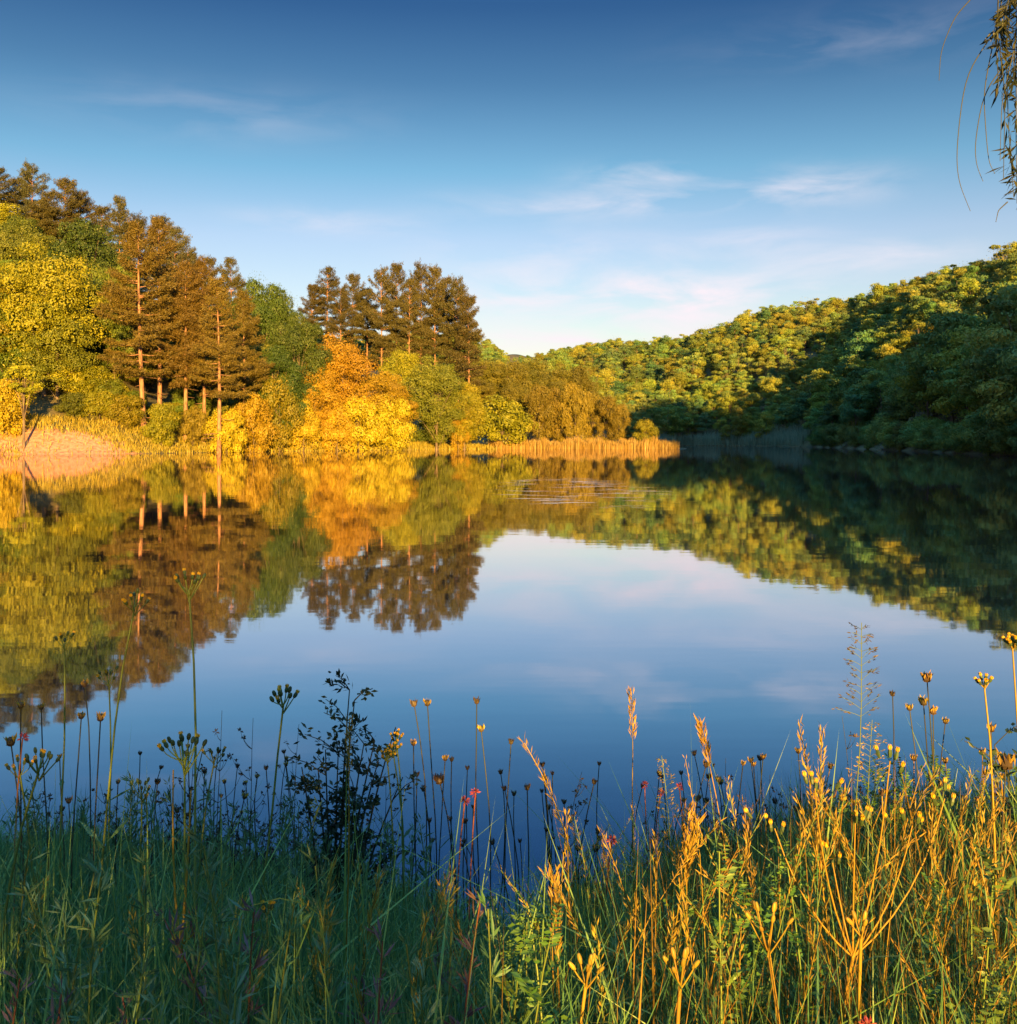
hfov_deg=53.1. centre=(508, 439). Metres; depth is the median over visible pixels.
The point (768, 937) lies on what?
grass stalk
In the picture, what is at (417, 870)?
seed stalk
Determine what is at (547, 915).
leafy herb
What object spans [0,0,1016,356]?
sky
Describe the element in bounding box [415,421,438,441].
shrub
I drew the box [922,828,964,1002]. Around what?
grass stalk
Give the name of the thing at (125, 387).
shrub
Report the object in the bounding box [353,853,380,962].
leafy herb
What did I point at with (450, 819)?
seed stalk
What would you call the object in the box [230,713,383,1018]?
grass stalk
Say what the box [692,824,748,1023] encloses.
leafy herb
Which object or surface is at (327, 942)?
leafy herb
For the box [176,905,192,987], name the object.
grass stalk
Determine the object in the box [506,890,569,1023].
leafy herb
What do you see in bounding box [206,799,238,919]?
leafy herb
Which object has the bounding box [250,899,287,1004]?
leafy herb
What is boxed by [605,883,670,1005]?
grass stalk
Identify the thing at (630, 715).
grass stalk
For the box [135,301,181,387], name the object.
broadleaf tree
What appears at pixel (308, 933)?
grass stalk
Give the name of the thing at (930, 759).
leafy herb
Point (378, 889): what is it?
grass stalk
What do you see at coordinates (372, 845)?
twiggy weed
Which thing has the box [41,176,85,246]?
pine tree
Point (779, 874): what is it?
grass stalk
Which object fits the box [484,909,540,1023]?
leafy herb
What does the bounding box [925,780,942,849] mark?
seed stalk
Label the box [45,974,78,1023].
leafy herb
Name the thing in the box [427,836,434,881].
seed stalk
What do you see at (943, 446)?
shrub
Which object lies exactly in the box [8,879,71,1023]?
leafy herb
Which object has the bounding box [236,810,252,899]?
leafy herb
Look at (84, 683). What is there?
seed stalk
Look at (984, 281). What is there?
broadleaf tree
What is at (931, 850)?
grass stalk
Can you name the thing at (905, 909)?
grass stalk
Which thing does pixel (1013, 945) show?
grass stalk
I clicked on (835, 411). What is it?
broadleaf tree
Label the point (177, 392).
broadleaf tree
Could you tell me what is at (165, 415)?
shrub
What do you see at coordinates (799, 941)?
leafy herb
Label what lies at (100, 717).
seed stalk
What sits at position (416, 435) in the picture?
shrub
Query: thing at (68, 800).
seed stalk
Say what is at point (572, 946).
leafy herb
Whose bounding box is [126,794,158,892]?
leafy herb
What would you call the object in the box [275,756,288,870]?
seed stalk
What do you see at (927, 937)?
leafy herb
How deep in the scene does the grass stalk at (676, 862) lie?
2.20 m
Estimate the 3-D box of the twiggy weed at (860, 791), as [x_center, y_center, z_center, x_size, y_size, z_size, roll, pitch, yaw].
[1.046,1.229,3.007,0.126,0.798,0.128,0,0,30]
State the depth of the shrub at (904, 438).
151.00 m
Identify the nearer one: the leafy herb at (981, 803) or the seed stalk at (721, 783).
the leafy herb at (981, 803)
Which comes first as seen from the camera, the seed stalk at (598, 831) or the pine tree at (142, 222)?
the seed stalk at (598, 831)
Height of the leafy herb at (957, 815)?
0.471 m
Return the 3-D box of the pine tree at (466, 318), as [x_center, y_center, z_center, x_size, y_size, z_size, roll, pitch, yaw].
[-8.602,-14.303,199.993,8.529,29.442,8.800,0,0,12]
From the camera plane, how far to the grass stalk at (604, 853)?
2.78 m
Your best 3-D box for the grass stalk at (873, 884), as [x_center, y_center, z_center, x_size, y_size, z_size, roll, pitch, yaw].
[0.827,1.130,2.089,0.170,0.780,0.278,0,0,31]
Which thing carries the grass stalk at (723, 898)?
on the ground at (43, 405)
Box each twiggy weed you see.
[5,811,67,844]
[14,793,63,853]
[23,791,63,851]
[74,785,148,866]
[79,812,114,850]
[97,806,146,869]
[125,797,196,891]
[126,820,162,854]
[153,786,227,866]
[156,797,192,871]
[157,750,220,873]
[174,779,225,871]
[190,718,242,862]
[191,830,252,888]
[214,805,239,864]
[217,728,282,881]
[219,831,255,898]
[235,812,276,870]
[236,782,279,870]
[255,805,284,873]
[259,803,303,865]
[260,727,325,877]
[281,825,310,870]
[288,814,320,898]
[310,806,386,899]
[339,818,387,922]
[361,783,406,928]
[372,819,413,898]
[536,773,588,902]
[628,830,664,883]
[642,810,680,859]
[693,798,739,854]
[694,829,744,879]
[713,761,744,859]
[745,789,795,853]
[759,786,794,868]
[803,782,831,807]
[837,718,886,853]
[861,781,892,815]
[886,788,915,859]
[927,770,992,840]
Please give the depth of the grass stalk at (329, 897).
1.84 m
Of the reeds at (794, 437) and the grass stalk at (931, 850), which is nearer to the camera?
the grass stalk at (931, 850)
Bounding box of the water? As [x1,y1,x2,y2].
[0,446,1016,939]
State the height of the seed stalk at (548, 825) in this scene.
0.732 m
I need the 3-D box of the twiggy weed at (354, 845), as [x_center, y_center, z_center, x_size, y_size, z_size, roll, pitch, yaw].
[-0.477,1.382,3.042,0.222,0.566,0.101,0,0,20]
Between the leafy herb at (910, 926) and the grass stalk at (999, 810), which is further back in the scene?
the leafy herb at (910, 926)
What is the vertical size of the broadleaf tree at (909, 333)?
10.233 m
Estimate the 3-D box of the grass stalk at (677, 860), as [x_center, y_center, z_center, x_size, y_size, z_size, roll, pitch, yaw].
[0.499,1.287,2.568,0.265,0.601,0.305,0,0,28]
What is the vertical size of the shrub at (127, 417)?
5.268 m
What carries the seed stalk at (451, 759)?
on the ground at (43, 405)
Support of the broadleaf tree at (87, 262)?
on the ground at (43, 405)
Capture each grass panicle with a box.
[655,756,682,922]
[832,622,882,952]
[846,721,890,868]
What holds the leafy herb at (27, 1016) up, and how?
on the ground at (43, 405)
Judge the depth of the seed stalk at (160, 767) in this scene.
3.68 m
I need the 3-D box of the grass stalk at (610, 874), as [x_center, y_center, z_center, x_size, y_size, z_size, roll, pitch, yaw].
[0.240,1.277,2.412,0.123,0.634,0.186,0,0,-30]
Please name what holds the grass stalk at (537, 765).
on the ground at (43, 405)
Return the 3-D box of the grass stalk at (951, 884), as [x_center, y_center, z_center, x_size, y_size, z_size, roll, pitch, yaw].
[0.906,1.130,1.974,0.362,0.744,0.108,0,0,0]
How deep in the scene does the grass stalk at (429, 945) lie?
1.97 m
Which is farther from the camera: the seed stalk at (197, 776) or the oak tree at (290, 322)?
the oak tree at (290, 322)
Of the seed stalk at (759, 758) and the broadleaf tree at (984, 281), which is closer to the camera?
the seed stalk at (759, 758)
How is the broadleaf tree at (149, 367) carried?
on the ground at (43, 405)
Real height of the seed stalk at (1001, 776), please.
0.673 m
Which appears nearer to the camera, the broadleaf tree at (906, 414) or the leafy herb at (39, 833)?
the leafy herb at (39, 833)
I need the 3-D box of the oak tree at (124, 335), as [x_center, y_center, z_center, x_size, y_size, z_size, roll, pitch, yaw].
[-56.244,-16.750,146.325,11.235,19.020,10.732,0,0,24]
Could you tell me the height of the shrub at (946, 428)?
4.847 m
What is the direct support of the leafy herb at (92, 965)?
on the ground at (43, 405)
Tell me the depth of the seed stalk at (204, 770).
3.11 m
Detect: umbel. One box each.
[568,952,603,1023]
[662,945,699,1023]
[743,745,955,1023]
[745,900,793,1023]
[845,909,867,1023]
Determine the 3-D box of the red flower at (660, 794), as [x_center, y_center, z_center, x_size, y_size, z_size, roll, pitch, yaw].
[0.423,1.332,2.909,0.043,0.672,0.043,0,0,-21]
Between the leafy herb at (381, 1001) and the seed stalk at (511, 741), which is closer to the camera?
the leafy herb at (381, 1001)
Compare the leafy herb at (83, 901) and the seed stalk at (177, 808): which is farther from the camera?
the seed stalk at (177, 808)
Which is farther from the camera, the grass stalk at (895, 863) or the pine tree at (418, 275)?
the pine tree at (418, 275)
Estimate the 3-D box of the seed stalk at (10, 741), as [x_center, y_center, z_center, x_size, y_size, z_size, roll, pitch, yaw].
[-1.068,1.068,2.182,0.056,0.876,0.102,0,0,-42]
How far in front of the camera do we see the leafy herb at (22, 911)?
1.91 m
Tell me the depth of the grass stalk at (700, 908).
2.17 m
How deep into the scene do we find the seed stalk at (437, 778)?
2.73 m
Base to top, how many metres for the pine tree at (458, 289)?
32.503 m
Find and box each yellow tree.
[337,394,385,450]
[366,394,416,449]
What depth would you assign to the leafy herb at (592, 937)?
2.42 m
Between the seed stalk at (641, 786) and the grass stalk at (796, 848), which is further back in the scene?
the seed stalk at (641, 786)
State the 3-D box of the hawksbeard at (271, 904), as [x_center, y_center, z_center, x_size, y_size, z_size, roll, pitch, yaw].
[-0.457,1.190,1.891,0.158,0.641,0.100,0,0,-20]
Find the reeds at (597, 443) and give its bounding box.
[488,435,679,448]
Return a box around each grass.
[0,412,496,453]
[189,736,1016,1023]
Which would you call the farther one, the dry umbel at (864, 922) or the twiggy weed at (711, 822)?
the twiggy weed at (711, 822)
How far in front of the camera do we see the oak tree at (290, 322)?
167.24 m
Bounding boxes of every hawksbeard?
[1,747,60,949]
[4,754,56,965]
[54,630,82,900]
[79,588,150,921]
[85,666,134,918]
[116,777,150,942]
[157,731,206,1000]
[174,568,224,971]
[178,746,226,914]
[232,683,299,967]
[260,900,275,1020]
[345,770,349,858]
[380,747,395,910]
[382,739,404,935]
[385,728,415,910]
[964,672,1001,944]
[1001,632,1016,984]
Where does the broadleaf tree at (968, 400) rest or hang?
on the ground at (43, 405)
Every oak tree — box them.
[0,218,74,266]
[0,239,115,396]
[0,264,26,374]
[35,215,129,354]
[80,258,147,378]
[226,271,290,380]
[254,344,309,429]
[261,287,305,362]
[262,306,335,427]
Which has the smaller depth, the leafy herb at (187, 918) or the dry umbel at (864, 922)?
the dry umbel at (864, 922)
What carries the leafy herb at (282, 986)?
on the ground at (43, 405)
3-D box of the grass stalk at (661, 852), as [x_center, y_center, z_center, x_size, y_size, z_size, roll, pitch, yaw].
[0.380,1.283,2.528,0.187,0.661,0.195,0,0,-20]
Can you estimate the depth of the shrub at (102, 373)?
134.61 m
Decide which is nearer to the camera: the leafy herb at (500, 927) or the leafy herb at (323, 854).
the leafy herb at (500, 927)
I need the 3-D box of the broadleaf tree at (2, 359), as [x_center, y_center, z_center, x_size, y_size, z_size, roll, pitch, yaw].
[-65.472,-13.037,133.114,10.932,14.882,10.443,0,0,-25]
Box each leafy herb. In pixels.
[0,786,28,870]
[0,894,40,1014]
[0,967,35,1023]
[1,838,46,1011]
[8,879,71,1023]
[11,879,89,1023]
[16,880,48,972]
[18,940,49,991]
[18,1007,36,1023]
[22,808,37,851]
[23,812,45,878]
[24,773,51,886]
[39,897,88,1023]
[41,956,84,1023]
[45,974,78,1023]
[47,846,103,1023]
[49,890,72,958]
[66,858,119,1023]
[71,807,105,865]
[75,797,91,858]
[76,910,110,1021]
[77,802,89,854]
[82,825,113,942]
[100,803,129,906]
[107,809,139,893]
[108,886,134,1004]
[112,771,140,899]
[113,986,152,1023]
[117,783,142,891]
[118,897,166,1023]
[119,848,173,1023]
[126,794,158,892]
[138,796,161,861]
[138,800,168,877]
[139,986,180,1023]
[145,788,168,897]
[151,907,217,1023]
[153,832,171,867]
[160,776,197,905]
[172,834,216,1023]
[172,862,225,1023]
[181,901,216,1015]
[184,823,241,1023]
[187,816,204,869]
[192,808,210,875]
[197,768,225,859]
[201,889,255,1023]
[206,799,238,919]
[206,895,262,1023]
[211,924,252,1023]
[230,827,255,919]
[235,888,271,1023]
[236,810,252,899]
[243,936,266,1019]
[244,809,265,895]
[248,865,292,1008]
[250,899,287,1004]
[253,895,305,1023]
[254,870,279,932]
[256,870,302,1021]
[265,801,292,907]
[268,795,295,879]
[268,893,302,967]
[272,904,315,1020]
[273,796,322,927]
[273,811,297,916]
[279,786,300,893]
[286,938,311,1007]
[287,802,308,894]
[292,828,319,921]
[296,936,338,1019]
[299,844,347,1023]
[306,854,346,1002]
[319,833,341,909]
[338,1000,383,1023]
[343,967,376,1023]
[349,937,391,1023]
[350,789,374,890]
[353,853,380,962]
[356,916,407,1023]
[361,938,388,1017]
[373,813,404,928]
[375,820,396,913]
[390,932,431,1023]
[396,824,421,916]
[409,872,433,1013]
[411,953,451,1023]
[413,812,439,932]
[423,909,458,1022]
[433,920,464,1023]
[438,888,487,1023]
[438,942,482,1021]
[466,894,500,976]
[476,886,512,1023]
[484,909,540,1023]
[486,894,515,1019]
[489,909,542,1023]
[489,920,518,1000]
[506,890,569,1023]
[507,880,576,1023]
[514,910,538,1023]
[525,898,578,1023]
[561,917,596,994]
[561,923,601,963]
[588,932,624,1019]
[595,936,625,1023]
[626,882,699,1020]
[673,987,719,1023]
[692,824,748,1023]
[701,885,754,1022]
[707,859,753,1020]
[714,865,769,1021]
[715,906,772,1023]
[726,952,767,1023]
[734,954,777,1023]
[744,877,795,1023]
[754,834,829,1022]
[773,847,837,1023]
[778,836,834,966]
[783,909,829,1023]
[791,838,848,997]
[801,781,853,913]
[808,793,851,887]
[828,854,869,959]
[853,761,888,889]
[857,792,892,871]
[862,756,892,867]
[871,765,914,914]
[871,963,904,1023]
[877,774,922,888]
[881,896,917,961]
[884,753,918,837]
[888,906,943,1021]
[889,902,921,985]
[897,960,945,1023]
[904,872,961,1017]
[910,771,944,888]
[915,754,953,869]
[919,751,954,864]
[925,762,967,905]
[944,843,1016,1023]
[949,800,971,873]
[955,789,990,863]
[960,914,1016,1023]
[968,770,999,858]
[990,919,1013,958]
[999,751,1016,834]
[1002,930,1016,1021]
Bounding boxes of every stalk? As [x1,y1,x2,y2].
[3,732,30,955]
[11,732,29,953]
[16,700,25,914]
[19,875,49,1002]
[27,858,44,923]
[37,702,54,915]
[45,805,64,860]
[57,753,64,900]
[65,796,72,871]
[71,711,85,902]
[81,678,90,891]
[83,943,104,1022]
[84,924,94,1016]
[93,711,109,942]
[96,907,183,1023]
[114,778,120,891]
[125,894,143,998]
[132,751,141,863]
[137,844,153,986]
[144,793,154,897]
[150,778,161,884]
[151,765,163,838]
[151,878,231,980]
[172,770,194,1020]
[174,807,179,870]
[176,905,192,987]
[178,743,190,871]
[190,746,203,828]
[201,768,209,875]
[205,793,222,910]
[213,749,219,839]
[215,857,336,1017]
[222,779,231,860]
[224,893,252,995]
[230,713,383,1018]
[231,764,246,885]
[233,791,248,896]
[239,810,244,855]
[243,779,261,872]
[245,947,270,1015]
[253,774,261,868]
[264,764,271,884]
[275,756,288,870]
[281,749,299,853]
[283,762,303,877]
[291,864,386,1021]
[291,927,306,1023]
[295,876,317,1017]
[306,856,403,1014]
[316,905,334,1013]
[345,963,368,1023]
[367,920,375,968]
[372,877,460,1023]
[375,889,403,1014]
[382,867,455,1020]
[385,861,451,987]
[397,771,419,907]
[409,699,432,910]
[410,738,420,911]
[411,850,425,914]
[412,905,434,1023]
[420,754,448,908]
[420,785,429,917]
[423,698,449,910]
[427,817,432,913]
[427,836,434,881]
[433,773,457,948]
[436,880,548,1016]
[448,816,456,913]
[449,756,453,903]
[460,765,469,910]
[461,838,477,913]
[461,843,473,930]
[462,817,467,936]
[468,805,478,916]
[473,696,479,943]
[477,724,490,918]
[486,825,609,912]
[489,838,512,929]
[495,863,662,1023]
[496,769,506,916]
[501,785,525,932]
[502,738,513,932]
[504,847,613,964]
[505,813,624,1012]
[509,790,517,922]
[517,736,641,944]
[518,838,524,923]
[524,783,534,938]
[524,853,658,942]
[536,789,550,902]
[538,867,607,1018]
[540,761,553,910]
[541,774,560,895]
[544,828,550,885]
[545,771,560,912]
[548,804,556,876]
[548,862,562,1023]
[553,834,604,971]
[555,847,566,1003]
[556,799,571,894]
[558,845,563,886]
[563,807,619,910]
[564,809,656,1016]
[566,778,597,916]
[566,805,707,966]
[566,829,712,1017]
[567,899,638,1021]
[570,844,580,900]
[570,849,588,902]
[574,686,641,900]
[576,846,655,916]
[583,844,599,899]
[586,841,630,945]
[588,885,640,968]
[591,880,608,960]
[591,915,608,1023]
[592,810,633,921]
[592,827,600,890]
[595,842,741,1023]
[596,761,600,879]
[596,830,617,907]
[597,825,651,1011]
[603,852,656,976]
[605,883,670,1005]
[610,800,695,1021]
[612,817,726,1022]
[627,809,678,919]
[627,809,706,1022]
[627,893,696,1017]
[629,783,644,878]
[636,910,679,1023]
[641,781,650,877]
[651,771,662,881]
[654,798,712,883]
[657,825,682,909]
[659,773,668,890]
[662,830,699,931]
[664,797,686,888]
[669,845,708,971]
[670,851,709,982]
[670,878,743,1023]
[671,901,689,1005]
[673,873,716,1018]
[676,889,696,1023]
[679,770,686,826]
[683,755,709,1023]
[690,759,710,879]
[690,778,720,887]
[690,818,776,1021]
[691,750,707,846]
[691,795,699,880]
[691,803,753,901]
[693,713,733,935]
[694,883,709,945]
[695,869,820,1023]
[699,794,703,854]
[700,838,752,982]
[701,773,712,854]
[703,798,709,869]
[704,806,765,981]
[704,909,829,967]
[705,850,750,1023]
[707,796,796,987]
[713,891,781,984]
[714,774,726,871]
[716,824,729,943]
[718,868,770,1023]
[719,779,728,837]
[720,830,839,987]
[723,886,781,1023]
[726,776,801,997]
[729,862,757,984]
[731,760,745,864]
[736,794,779,888]
[736,915,744,1023]
[743,816,750,941]
[745,715,850,904]
[747,757,756,860]
[751,761,759,850]
[756,755,763,835]
[757,753,766,867]
[760,844,804,926]
[761,820,829,1023]
[765,787,829,1023]
[765,930,828,1016]
[769,818,802,983]
[770,885,846,1018]
[771,796,777,847]
[789,787,832,1007]
[793,806,799,856]
[794,723,826,909]
[794,747,802,855]
[796,797,801,827]
[796,821,849,959]
[797,880,835,1017]
[800,757,928,1008]
[800,889,830,1023]
[803,796,831,1009]
[808,784,841,873]
[808,784,929,997]
[810,772,921,1011]
[812,814,825,943]
[813,825,827,961]
[814,767,939,1022]
[814,811,838,964]
[820,762,834,823]
[822,830,924,981]
[823,780,964,933]
[827,874,873,982]
[835,845,948,1017]
[836,795,846,907]
[841,789,890,904]
[842,833,901,1022]
[843,904,960,1015]
[844,918,873,1021]
[851,798,861,851]
[854,799,860,867]
[854,802,943,1022]
[858,918,869,1006]
[867,796,938,983]
[871,904,886,979]
[878,788,886,925]
[879,763,932,1023]
[883,767,977,1022]
[889,689,895,867]
[890,937,935,1023]
[891,763,991,983]
[895,802,997,990]
[905,703,940,878]
[909,795,915,883]
[909,845,916,952]
[910,754,917,853]
[910,797,1014,988]
[914,817,1016,905]
[918,695,947,863]
[920,670,939,916]
[920,717,948,848]
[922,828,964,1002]
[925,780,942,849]
[925,879,947,1022]
[926,771,937,966]
[930,705,937,875]
[932,798,1008,1013]
[932,918,952,1023]
[933,807,986,983]
[937,860,997,997]
[941,810,1015,939]
[942,757,952,819]
[944,823,968,956]
[956,937,1016,997]
[965,809,985,972]
[966,830,1016,1023]
[967,940,1016,1008]
[969,770,988,876]
[970,778,1014,902]
[971,822,1016,1023]
[974,796,988,883]
[979,747,985,839]
[986,721,995,938]
[986,956,1016,1023]
[990,771,1016,881]
[996,748,1015,964]
[998,773,1004,851]
[1006,911,1016,951]
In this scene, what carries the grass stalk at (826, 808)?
on the ground at (43, 405)
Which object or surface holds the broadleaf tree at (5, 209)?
on the ground at (43, 405)
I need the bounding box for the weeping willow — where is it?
[939,0,1016,219]
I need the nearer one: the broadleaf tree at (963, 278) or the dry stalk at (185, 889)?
the dry stalk at (185, 889)
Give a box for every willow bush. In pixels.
[521,382,556,441]
[542,386,571,442]
[556,381,591,439]
[579,388,604,442]
[592,395,618,441]
[608,403,630,441]
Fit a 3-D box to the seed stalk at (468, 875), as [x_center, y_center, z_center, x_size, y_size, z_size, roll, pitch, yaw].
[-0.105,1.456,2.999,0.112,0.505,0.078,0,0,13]
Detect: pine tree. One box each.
[0,166,25,223]
[0,176,31,212]
[11,157,51,217]
[25,189,72,238]
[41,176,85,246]
[59,189,101,260]
[89,204,116,266]
[91,217,183,431]
[98,195,137,270]
[118,210,155,291]
[126,216,189,423]
[140,213,183,304]
[150,225,197,296]
[151,259,217,440]
[171,246,207,304]
[172,256,232,443]
[187,276,251,452]
[198,253,227,309]
[217,256,247,319]
[221,288,275,428]
[298,284,326,343]
[308,265,341,342]
[323,283,356,346]
[335,270,367,361]
[353,286,380,379]
[359,265,400,392]
[380,259,410,361]
[392,276,424,355]
[401,258,437,364]
[414,263,454,365]
[430,275,458,364]
[434,273,479,400]
[446,293,486,411]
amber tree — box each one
[294,366,347,443]
[306,329,381,444]
[350,369,422,447]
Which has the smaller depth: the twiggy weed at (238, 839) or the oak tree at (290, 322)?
the twiggy weed at (238, 839)
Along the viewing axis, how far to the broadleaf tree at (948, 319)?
149.91 m
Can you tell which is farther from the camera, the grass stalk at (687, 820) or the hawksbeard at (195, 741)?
the hawksbeard at (195, 741)
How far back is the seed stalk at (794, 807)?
3.11 m
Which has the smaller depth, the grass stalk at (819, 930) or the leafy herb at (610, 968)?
the grass stalk at (819, 930)
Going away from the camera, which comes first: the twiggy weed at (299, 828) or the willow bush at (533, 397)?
the twiggy weed at (299, 828)
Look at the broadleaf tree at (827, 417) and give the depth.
223.20 m
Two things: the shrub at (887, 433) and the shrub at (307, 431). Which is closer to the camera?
the shrub at (307, 431)
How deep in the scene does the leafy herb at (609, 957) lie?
2.01 m
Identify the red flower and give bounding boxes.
[452,795,469,963]
[466,788,479,967]
[603,835,616,943]
[651,789,664,924]
[676,782,687,912]
[859,1015,876,1023]
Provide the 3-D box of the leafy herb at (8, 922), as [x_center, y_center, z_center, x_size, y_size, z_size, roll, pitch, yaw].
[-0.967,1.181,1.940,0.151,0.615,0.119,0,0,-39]
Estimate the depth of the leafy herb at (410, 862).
3.42 m
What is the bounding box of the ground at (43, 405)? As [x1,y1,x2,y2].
[0,329,1016,455]
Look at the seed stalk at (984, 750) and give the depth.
2.99 m
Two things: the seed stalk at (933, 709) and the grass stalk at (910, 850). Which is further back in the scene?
the seed stalk at (933, 709)
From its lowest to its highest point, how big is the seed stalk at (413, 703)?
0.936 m
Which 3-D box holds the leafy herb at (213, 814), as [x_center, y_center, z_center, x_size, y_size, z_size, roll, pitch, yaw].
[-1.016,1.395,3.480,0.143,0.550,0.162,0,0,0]
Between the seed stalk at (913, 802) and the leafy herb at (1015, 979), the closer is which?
the leafy herb at (1015, 979)
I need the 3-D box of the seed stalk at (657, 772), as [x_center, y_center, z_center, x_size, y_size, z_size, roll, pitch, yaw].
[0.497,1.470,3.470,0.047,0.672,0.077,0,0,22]
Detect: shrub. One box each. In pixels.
[0,378,38,436]
[45,356,90,394]
[50,391,88,417]
[68,365,118,396]
[79,387,121,420]
[96,378,127,400]
[104,393,145,427]
[108,381,132,398]
[127,390,148,412]
[138,401,181,446]
[138,404,155,421]
[168,386,212,413]
[168,405,196,429]
[169,402,182,416]
[177,403,212,445]
[196,398,236,420]
[201,408,247,452]
[206,412,217,428]
[214,399,238,410]
[234,392,280,451]
[259,373,304,451]
[284,669,421,926]
[287,396,321,450]
[320,403,356,450]
[405,422,420,442]
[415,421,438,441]
[416,428,430,441]
[429,427,450,443]
[448,416,470,449]
[467,394,539,446]
[631,418,659,441]
[804,430,825,445]
[811,424,830,446]
[818,423,844,446]
[832,417,866,445]
[843,424,867,447]
[857,425,878,448]
[861,412,904,449]
[876,420,906,449]
[890,421,917,450]
[894,416,929,447]
[898,416,948,449]
[912,424,942,451]
[932,419,963,452]
[932,432,951,451]
[943,423,971,453]
[949,411,983,451]
[958,404,1009,454]
[960,722,1016,912]
[961,421,998,452]
[984,420,1016,455]
[1002,419,1016,453]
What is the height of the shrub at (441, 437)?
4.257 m
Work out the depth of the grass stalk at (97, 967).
1.88 m
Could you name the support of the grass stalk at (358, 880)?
on the ground at (43, 405)
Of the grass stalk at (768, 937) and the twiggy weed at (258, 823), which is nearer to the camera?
the grass stalk at (768, 937)
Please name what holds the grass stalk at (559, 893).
on the ground at (43, 405)
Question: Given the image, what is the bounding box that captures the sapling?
[3,357,44,448]
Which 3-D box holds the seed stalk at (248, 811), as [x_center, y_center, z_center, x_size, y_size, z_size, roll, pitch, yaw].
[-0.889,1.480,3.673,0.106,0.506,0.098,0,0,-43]
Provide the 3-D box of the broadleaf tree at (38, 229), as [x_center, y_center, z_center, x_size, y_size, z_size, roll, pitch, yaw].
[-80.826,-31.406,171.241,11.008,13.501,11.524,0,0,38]
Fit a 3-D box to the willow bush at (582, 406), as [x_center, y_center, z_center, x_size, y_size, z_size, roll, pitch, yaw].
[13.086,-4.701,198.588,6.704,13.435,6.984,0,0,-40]
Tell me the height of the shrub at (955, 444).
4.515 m
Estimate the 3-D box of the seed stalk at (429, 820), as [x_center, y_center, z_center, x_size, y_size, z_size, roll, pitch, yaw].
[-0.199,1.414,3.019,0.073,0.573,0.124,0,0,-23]
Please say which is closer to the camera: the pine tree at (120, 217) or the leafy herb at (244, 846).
the leafy herb at (244, 846)
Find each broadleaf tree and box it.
[0,201,23,227]
[0,213,41,239]
[0,255,29,281]
[0,288,48,380]
[2,212,59,241]
[5,298,103,398]
[8,230,44,260]
[74,254,107,272]
[74,277,133,369]
[119,324,174,392]
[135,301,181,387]
[168,356,216,408]
[169,308,224,379]
[202,336,239,402]
[226,337,279,403]
[802,404,825,436]
[805,391,826,411]
[809,391,831,407]
[809,401,824,426]
[812,398,841,428]
[821,355,879,401]
[821,377,849,421]
[827,397,860,422]
[835,383,875,439]
[838,384,878,421]
[846,355,866,383]
[850,368,889,423]
[862,375,889,419]
[866,350,881,362]
[872,325,913,357]
[873,346,917,401]
[877,343,904,371]
[877,397,917,422]
[878,353,899,374]
[883,354,931,423]
[884,379,912,401]
[889,333,951,418]
[889,334,915,355]
[896,306,982,424]
[897,316,930,353]
[900,328,942,416]
[906,290,944,321]
[912,302,938,330]
[923,296,949,323]
[923,324,983,421]
[926,290,952,312]
[934,311,989,408]
[936,295,969,313]
[937,275,968,301]
[938,281,1006,333]
[938,296,956,311]
[938,341,993,416]
[943,292,970,311]
[953,368,1013,417]
[956,293,975,310]
[957,273,980,302]
[958,278,984,312]
[965,295,988,317]
[968,318,1016,399]
[973,274,1016,325]
[975,281,996,299]
[976,275,993,294]
[981,244,1016,272]
[981,362,1014,394]
[990,260,1014,281]
[990,268,1007,286]
[993,275,1013,286]
[996,271,1016,287]
[997,264,1016,278]
[1002,250,1016,274]
[1011,264,1016,277]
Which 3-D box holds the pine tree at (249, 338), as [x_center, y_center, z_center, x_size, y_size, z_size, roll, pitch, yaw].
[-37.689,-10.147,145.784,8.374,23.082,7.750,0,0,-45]
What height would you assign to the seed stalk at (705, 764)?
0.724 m
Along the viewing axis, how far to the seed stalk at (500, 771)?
3.61 m
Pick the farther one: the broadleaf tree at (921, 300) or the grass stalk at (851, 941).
the broadleaf tree at (921, 300)
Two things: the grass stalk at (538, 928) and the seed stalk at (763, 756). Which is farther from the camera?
the seed stalk at (763, 756)
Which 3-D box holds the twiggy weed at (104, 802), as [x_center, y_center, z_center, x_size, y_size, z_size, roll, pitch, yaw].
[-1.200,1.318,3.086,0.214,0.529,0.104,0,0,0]
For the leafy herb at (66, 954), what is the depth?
1.54 m
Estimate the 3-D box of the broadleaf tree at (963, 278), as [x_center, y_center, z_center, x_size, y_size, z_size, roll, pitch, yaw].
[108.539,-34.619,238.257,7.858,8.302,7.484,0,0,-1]
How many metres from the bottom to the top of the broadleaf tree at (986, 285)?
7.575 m
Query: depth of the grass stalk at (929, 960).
1.79 m
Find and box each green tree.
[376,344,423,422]
[402,354,470,449]
[442,382,488,449]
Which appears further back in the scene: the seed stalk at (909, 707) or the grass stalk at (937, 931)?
the seed stalk at (909, 707)
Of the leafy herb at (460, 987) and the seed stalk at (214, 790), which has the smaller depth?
the leafy herb at (460, 987)
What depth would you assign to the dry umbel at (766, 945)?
1.54 m
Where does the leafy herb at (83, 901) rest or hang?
on the ground at (43, 405)
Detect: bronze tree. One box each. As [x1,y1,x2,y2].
[459,357,506,406]
[462,377,497,402]
[483,359,532,406]
[496,380,538,432]
[510,360,551,413]
[533,360,579,430]
[541,377,580,438]
[566,365,602,436]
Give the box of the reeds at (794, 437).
[627,420,815,446]

